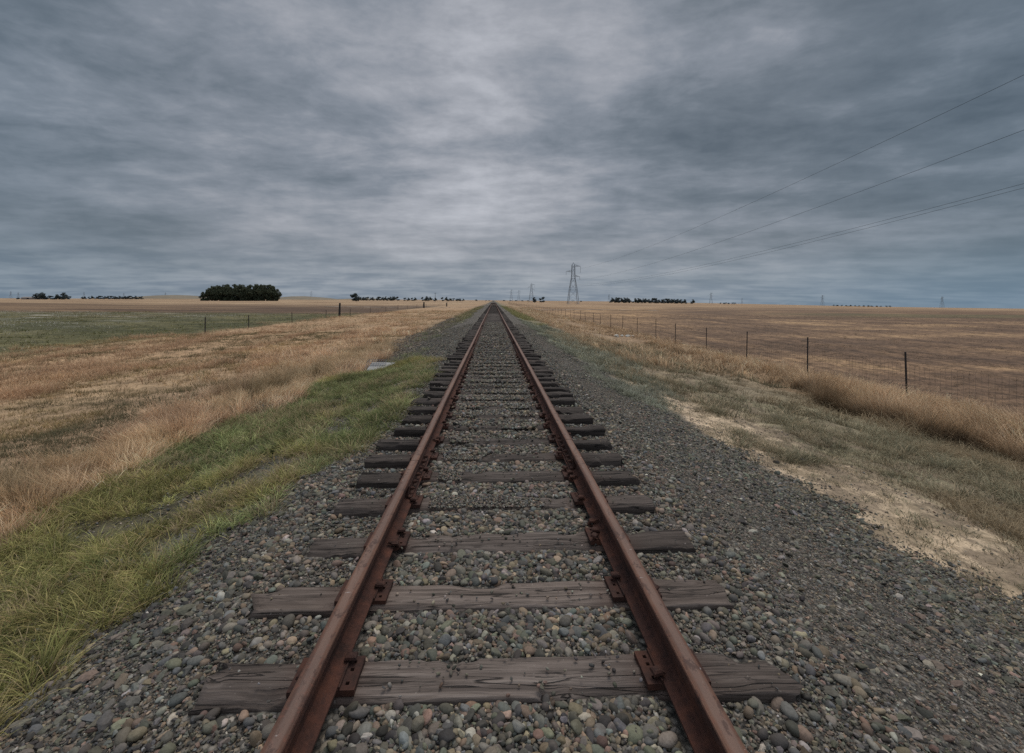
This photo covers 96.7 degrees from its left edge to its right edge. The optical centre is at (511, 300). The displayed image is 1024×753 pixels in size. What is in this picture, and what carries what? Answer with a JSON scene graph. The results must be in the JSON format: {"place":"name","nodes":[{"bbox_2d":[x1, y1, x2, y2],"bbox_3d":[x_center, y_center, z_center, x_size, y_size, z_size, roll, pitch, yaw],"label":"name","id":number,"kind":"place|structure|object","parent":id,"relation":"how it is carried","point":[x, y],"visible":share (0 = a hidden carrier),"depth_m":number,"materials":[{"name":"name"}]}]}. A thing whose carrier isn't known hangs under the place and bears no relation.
{"place":"outdoors","nodes":[
{"label":"outdoors","id":0,"kind":"place"},
{"bbox_2d":[130,295,206,298],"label":"hill","id":1,"kind":"structure","parent":0,"point":[171,297],"depth_m":1369.09,"materials":[{"name":"beige plant"}]},
{"bbox_2d":[0,315,453,550],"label":"tall dry grass","id":2,"kind":"structure","parent":0,"point":[355,358],"depth_m":8.18,"materials":[{"name":"beige plant"}]},
{"bbox_2d":[279,296,340,299],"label":"hill","id":3,"kind":"structure","parent":0,"point":[301,298],"depth_m":1577.29,"materials":[{"name":"beige plant"}]},
{"bbox_2d":[327,306,596,309],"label":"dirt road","id":4,"kind":"structure","parent":0,"point":[538,309],"depth_m":165.35,"materials":[{"name":"beige soil"}]},
{"bbox_2d":[0,298,1023,752],"bbox_3d":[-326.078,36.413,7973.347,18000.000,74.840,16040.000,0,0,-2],"label":"ground","id":5,"kind":"structure","parent":0,"point":[774,316],"depth_m":11.21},
{"bbox_2d":[38,293,50,298],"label":"shelter tree","id":6,"kind":"object","parent":5,"relation":"on","point":[42,294],"visible":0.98,"depth_m":763.05,"materials":[{"name":"green plant"}]},
{"bbox_2d":[57,292,68,299],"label":"shelter tree","id":7,"kind":"object","parent":5,"relation":"on","point":[63,294],"visible":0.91,"depth_m":771.90,"materials":[{"name":"green plant"}]},
{"bbox_2d":[0,310,353,349],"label":"wet meadow grass","id":8,"kind":"structure","parent":5,"relation":"on","point":[124,312],"depth_m":50.77,"materials":[{"name":"green plant"}]},
{"bbox_2d":[199,292,205,300],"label":"evergreen tree","id":9,"kind":"object","parent":5,"relation":"on","point":[202,294],"visible":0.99,"depth_m":503.15,"materials":[{"name":"green plant"}]},
{"bbox_2d":[204,288,212,300],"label":"evergreen tree","id":10,"kind":"object","parent":5,"relation":"on","point":[208,291],"visible":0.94,"depth_m":504.98,"materials":[{"name":"green plant"}]},
{"bbox_2d":[0,304,422,333],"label":"wire fence","id":11,"kind":"object","parent":5,"relation":"on","point":[205,321],"visible":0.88,"depth_m":36.02,"materials":[{"name":"metal"}]},
{"bbox_2d":[209,286,217,300],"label":"evergreen tree","id":12,"kind":"object","parent":5,"relation":"on","point":[213,291],"visible":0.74,"depth_m":505.16,"materials":[{"name":"green plant"}]},
{"bbox_2d":[214,285,224,300],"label":"evergreen tree","id":13,"kind":"object","parent":5,"relation":"on","point":[219,293],"visible":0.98,"depth_m":504.32,"materials":[{"name":"green plant"}]},
{"bbox_2d":[0,353,444,752],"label":"green grass","id":14,"kind":"structure","parent":5,"relation":"on","point":[276,435],"depth_m":4.28,"materials":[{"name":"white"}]},
{"bbox_2d":[219,286,232,300],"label":"evergreen tree","id":15,"kind":"object","parent":5,"relation":"on","point":[224,289],"visible":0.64,"depth_m":506.83,"materials":[{"name":"green plant"}]},
{"bbox_2d":[223,287,232,300],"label":"evergreen tree","id":16,"kind":"object","parent":5,"relation":"on","point":[227,293],"visible":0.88,"depth_m":504.31,"materials":[{"name":"green plant"}]},
{"bbox_2d":[230,286,239,300],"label":"evergreen tree","id":17,"kind":"object","parent":5,"relation":"on","point":[232,293],"visible":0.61,"depth_m":505.04,"materials":[{"name":"green plant"}]},
{"bbox_2d":[0,309,470,511],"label":"field grass","id":18,"kind":"structure","parent":5,"relation":"on","point":[15,392],"depth_m":15.16,"materials":[{"name":"brown plant"}]},
{"bbox_2d":[234,284,244,300],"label":"evergreen tree","id":19,"kind":"object","parent":5,"relation":"on","point":[239,290],"visible":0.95,"depth_m":504.45,"materials":[{"name":"green plant"}]},
{"bbox_2d":[239,287,248,300],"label":"evergreen tree","id":20,"kind":"object","parent":5,"relation":"on","point":[244,289],"visible":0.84,"depth_m":504.70,"materials":[{"name":"green plant"}]},
{"bbox_2d":[244,284,253,300],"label":"evergreen tree","id":21,"kind":"object","parent":5,"relation":"on","point":[249,291],"visible":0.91,"depth_m":504.30,"materials":[{"name":"green plant"}]},
{"bbox_2d":[249,284,259,300],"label":"evergreen tree","id":22,"kind":"object","parent":5,"relation":"on","point":[253,293],"visible":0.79,"depth_m":505.69,"materials":[{"name":"green plant"}]},
{"bbox_2d":[254,285,264,300],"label":"evergreen tree","id":23,"kind":"object","parent":5,"relation":"on","point":[258,290],"visible":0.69,"depth_m":505.25,"materials":[{"name":"green plant"}]},
{"bbox_2d":[258,285,269,300],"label":"evergreen tree","id":24,"kind":"object","parent":5,"relation":"on","point":[264,289],"visible":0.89,"depth_m":505.25,"materials":[{"name":"green plant"}]},
{"bbox_2d":[266,286,277,300],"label":"evergreen tree","id":25,"kind":"object","parent":5,"relation":"on","point":[271,293],"visible":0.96,"depth_m":508.48,"materials":[{"name":"green plant"}]},
{"bbox_2d":[274,289,281,300],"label":"evergreen tree","id":26,"kind":"object","parent":5,"relation":"on","point":[278,293],"visible":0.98,"depth_m":509.32,"materials":[{"name":"green plant"}]},
{"bbox_2d":[353,295,360,300],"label":"shelter tree","id":27,"kind":"object","parent":5,"relation":"on","point":[357,297],"visible":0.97,"depth_m":607.56,"materials":[{"name":"green plant"}]},
{"bbox_2d":[366,359,394,371],"bbox_3d":[-4.067,2.153,14.122,0.993,0.578,0.648,0,0,-10],"label":"concrete culvert","id":28,"kind":"object","parent":5,"relation":"on","point":[372,366],"visible":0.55,"depth_m":14.20,"materials":[{"name":"concrete"}]},
{"bbox_2d":[188,302,803,752],"bbox_3d":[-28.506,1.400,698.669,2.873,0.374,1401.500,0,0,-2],"label":"railway track","id":29,"kind":"structure","parent":5,"relation":"on","point":[322,680],"depth_m":2.48,"materials":[{"name":"metal"}]},
{"bbox_2d":[0,317,1023,752],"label":"ballast stones","id":30,"kind":"object","parent":5,"relation":"on","point":[632,723],"visible":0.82,"depth_m":2.66,"materials":[{"name":"grey gravel"}]},
{"bbox_2d":[566,264,580,303],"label":"transmission pylon","id":31,"kind":"object","parent":5,"relation":"on","point":[575,285],"visible":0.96,"depth_m":431.70,"materials":[{"name":"metal"}]},
{"bbox_2d":[585,75,1022,267],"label":"power cable","id":32,"kind":"object","parent":31,"relation":"attached to","point":[845,159],"visible":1,"depth_m":108.08,"materials":[{"name":"black metal"}]},
{"bbox_2d":[589,130,1022,278],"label":"power cable","id":33,"kind":"object","parent":31,"relation":"attached to","point":[865,189],"visible":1,"depth_m":104.49,"materials":[{"name":"black metal"}]},
{"bbox_2d":[591,188,1021,285],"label":"power cable","id":34,"kind":"object","parent":31,"relation":"attached to","point":[853,231],"visible":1,"depth_m":109.44,"materials":[{"name":"black metal"}]},
{"bbox_2d":[597,183,1023,283],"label":"power cable","id":35,"kind":"object","parent":31,"relation":"attached to","point":[852,228],"visible":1,"depth_m":110.03,"materials":[{"name":"black metal"}]},
{"bbox_2d":[445,305,792,418],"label":"grass","id":36,"kind":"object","parent":5,"relation":"on","point":[628,390],"visible":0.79,"depth_m":15.96,"materials":[{"name":"green"}]},
{"bbox_2d":[508,302,1023,417],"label":"wire fence","id":37,"kind":"object","parent":5,"relation":"on","point":[905,359],"visible":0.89,"depth_m":19.53,"materials":[{"name":"metal"}]},
{"bbox_2d":[558,314,1023,416],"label":"stubble","id":38,"kind":"object","parent":5,"relation":"on","point":[953,377],"visible":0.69,"depth_m":31.00,"materials":[{"name":"beige plant"}]},
{"bbox_2d":[0,0,1023,308],"label":"sky","id":39,"kind":"structure","parent":0,"point":[335,149],"materials":[{"name":"grey"}]},
{"bbox_2d":[366,314,1023,640],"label":"matted grass","id":40,"kind":"structure","parent":0,"point":[876,436],"depth_m":8.26,"materials":[{"name":"brown plant"}]},
{"bbox_2d":[505,305,1023,467],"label":"dry grass","id":41,"kind":"structure","parent":0,"point":[985,425],"depth_m":13.81,"materials":[{"name":"beige plant"}]}
]}

